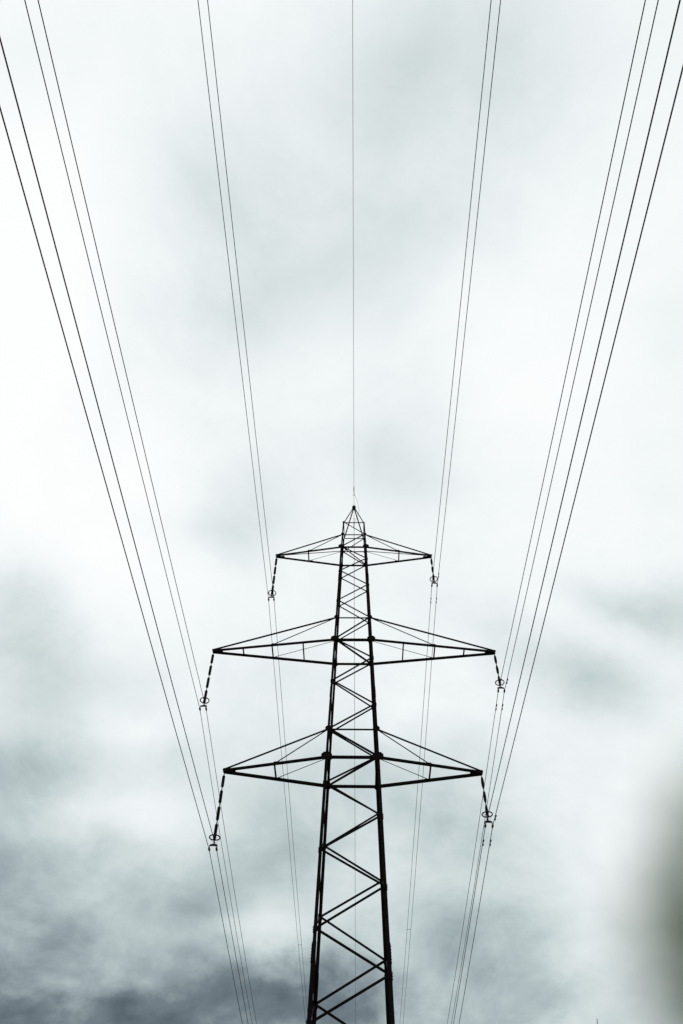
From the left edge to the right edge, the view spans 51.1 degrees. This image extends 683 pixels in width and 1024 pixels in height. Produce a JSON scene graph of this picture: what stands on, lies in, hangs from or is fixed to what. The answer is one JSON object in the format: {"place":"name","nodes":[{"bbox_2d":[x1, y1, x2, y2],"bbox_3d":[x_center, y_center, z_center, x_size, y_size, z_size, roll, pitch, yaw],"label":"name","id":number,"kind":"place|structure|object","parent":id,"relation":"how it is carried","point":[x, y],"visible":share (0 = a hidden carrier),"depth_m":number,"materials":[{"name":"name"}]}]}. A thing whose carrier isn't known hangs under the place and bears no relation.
{"place":"outdoors","nodes":[
{"label":"outdoors","id":0,"kind":"place"},
{"bbox_2d":[0,0,682,1023],"label":"sky","id":1,"kind":"structure","parent":0,"point":[339,147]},
{"bbox_2d":[631,765,682,1023],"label":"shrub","id":2,"kind":"object","parent":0,"point":[659,913],"visible":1,"depth_m":0.07,"materials":[{"name":"green plant"}]},
{"bbox_3d":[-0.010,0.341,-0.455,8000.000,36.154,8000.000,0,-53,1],"label":"ground","id":3,"kind":"structure","parent":0,"visible":0},
{"bbox_2d":[212,505,495,1023],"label":"pylon","id":4,"kind":"object","parent":3,"relation":"on","point":[377,756],"visible":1,"depth_m":35.08,"materials":[{"name":"metal"}]},
{"bbox_2d":[199,652,213,710],"bbox_3d":[-7.357,9.257,39.520,0.526,4.110,0.526,-1,-53,0],"label":"insulator string","id":5,"kind":"object","parent":4,"relation":"hanging from","point":[208,678],"visible":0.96,"depth_m":39.04,"materials":[{"name":"brown ceramic"}]},
{"bbox_2d":[24,0,251,1020],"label":"conductor cable","id":6,"kind":"object","parent":5,"relation":"hanging from","point":[126,414],"visible":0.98,"depth_m":24.53,"materials":[{"name":"metal"}]},
{"bbox_2d":[38,0,256,1023],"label":"conductor cable","id":7,"kind":"object","parent":5,"relation":"hanging from","point":[134,410],"visible":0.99,"depth_m":24.42,"materials":[{"name":"metal"}]},
{"bbox_2d":[208,773,224,851],"bbox_3d":[-5.720,13.855,33.344,0.526,3.962,0.526,-1,-53,1],"label":"insulator string","id":8,"kind":"object","parent":4,"relation":"hanging from","point":[218,810],"visible":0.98,"depth_m":32.90,"materials":[{"name":"brown ceramic"}]},
{"bbox_2d":[0,106,242,1023],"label":"conductor cable","id":9,"kind":"object","parent":8,"relation":"hanging from","point":[103,476],"visible":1,"depth_m":17.59,"materials":[{"name":"metal"}]},
{"bbox_2d":[0,37,247,1021],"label":"conductor cable","id":10,"kind":"object","parent":8,"relation":"hanging from","point":[104,431],"visible":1,"depth_m":16.69,"materials":[{"name":"metal"}]},
{"bbox_2d":[268,557,276,600],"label":"insulator string","id":11,"kind":"object","parent":4,"relation":"hanging from","point":[272,589],"visible":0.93,"depth_m":45.36,"materials":[{"name":"brown ceramic"}]},
{"bbox_2d":[198,1,305,1022],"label":"conductor cable","id":12,"kind":"object","parent":11,"relation":"hanging from","point":[246,415],"visible":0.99,"depth_m":33.88,"materials":[{"name":"metal"}]},
{"bbox_2d":[207,0,306,1002],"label":"conductor cable","id":13,"kind":"object","parent":11,"relation":"hanging from","point":[252,408],"visible":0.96,"depth_m":33.69,"materials":[{"name":"metal"}]},
{"bbox_2d":[352,0,354,495],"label":"earth wire","id":14,"kind":"object","parent":4,"relation":"attached to","point":[353,272],"visible":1,"depth_m":42.82,"materials":[{"name":"metal"}]},
{"bbox_2d":[353,518,355,1009],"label":"earth wire","id":15,"kind":"object","parent":4,"relation":"attached to","point":[354,728],"visible":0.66,"depth_m":64.56,"materials":[{"name":"metal"}]},
{"bbox_2d":[430,558,437,586],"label":"insulator string","id":16,"kind":"object","parent":4,"relation":"hanging from","point":[433,581],"visible":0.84,"depth_m":45.87,"materials":[{"name":"brown ceramic"}]},
{"bbox_2d":[400,0,491,1016],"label":"conductor cable","id":17,"kind":"object","parent":16,"relation":"hanging from","point":[449,414],"visible":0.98,"depth_m":34.84,"materials":[{"name":"metal"}]},
{"bbox_2d":[403,0,500,1018],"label":"conductor cable","id":18,"kind":"object","parent":16,"relation":"hanging from","point":[455,417],"visible":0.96,"depth_m":34.94,"materials":[{"name":"metal"}]},
{"bbox_2d":[481,775,493,828],"bbox_3d":[6.742,13.490,33.558,0.526,2.762,0.526,0,-53,2],"label":"insulator string","id":19,"kind":"object","parent":4,"relation":"hanging from","point":[485,801],"visible":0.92,"depth_m":33.09,"materials":[{"name":"brown ceramic"}]},
{"bbox_2d":[453,0,680,1023],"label":"conductor cable","id":20,"kind":"object","parent":19,"relation":"hanging from","point":[583,409],"visible":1,"depth_m":17.43,"materials":[{"name":"metal"}]},
{"bbox_2d":[459,65,682,1022],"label":"conductor cable","id":21,"kind":"object","parent":19,"relation":"hanging from","point":[586,453],"visible":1,"depth_m":18.32,"materials":[{"name":"metal"}]},
{"bbox_2d":[494,654,504,692],"bbox_3d":[8.679,8.862,39.694,0.526,2.815,0.526,0,-53,2],"label":"insulator string","id":22,"kind":"object","parent":4,"relation":"hanging from","point":[497,669],"visible":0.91,"depth_m":39.19,"materials":[{"name":"brown ceramic"}]},
{"bbox_2d":[447,0,645,1022],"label":"conductor cable","id":23,"kind":"object","parent":22,"relation":"hanging from","point":[558,409],"visible":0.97,"depth_m":25.58,"materials":[{"name":"metal"}]},
{"bbox_2d":[451,0,658,1023],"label":"conductor cable","id":24,"kind":"object","parent":22,"relation":"hanging from","point":[567,410],"visible":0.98,"depth_m":25.57,"materials":[{"name":"metal"}]}
]}

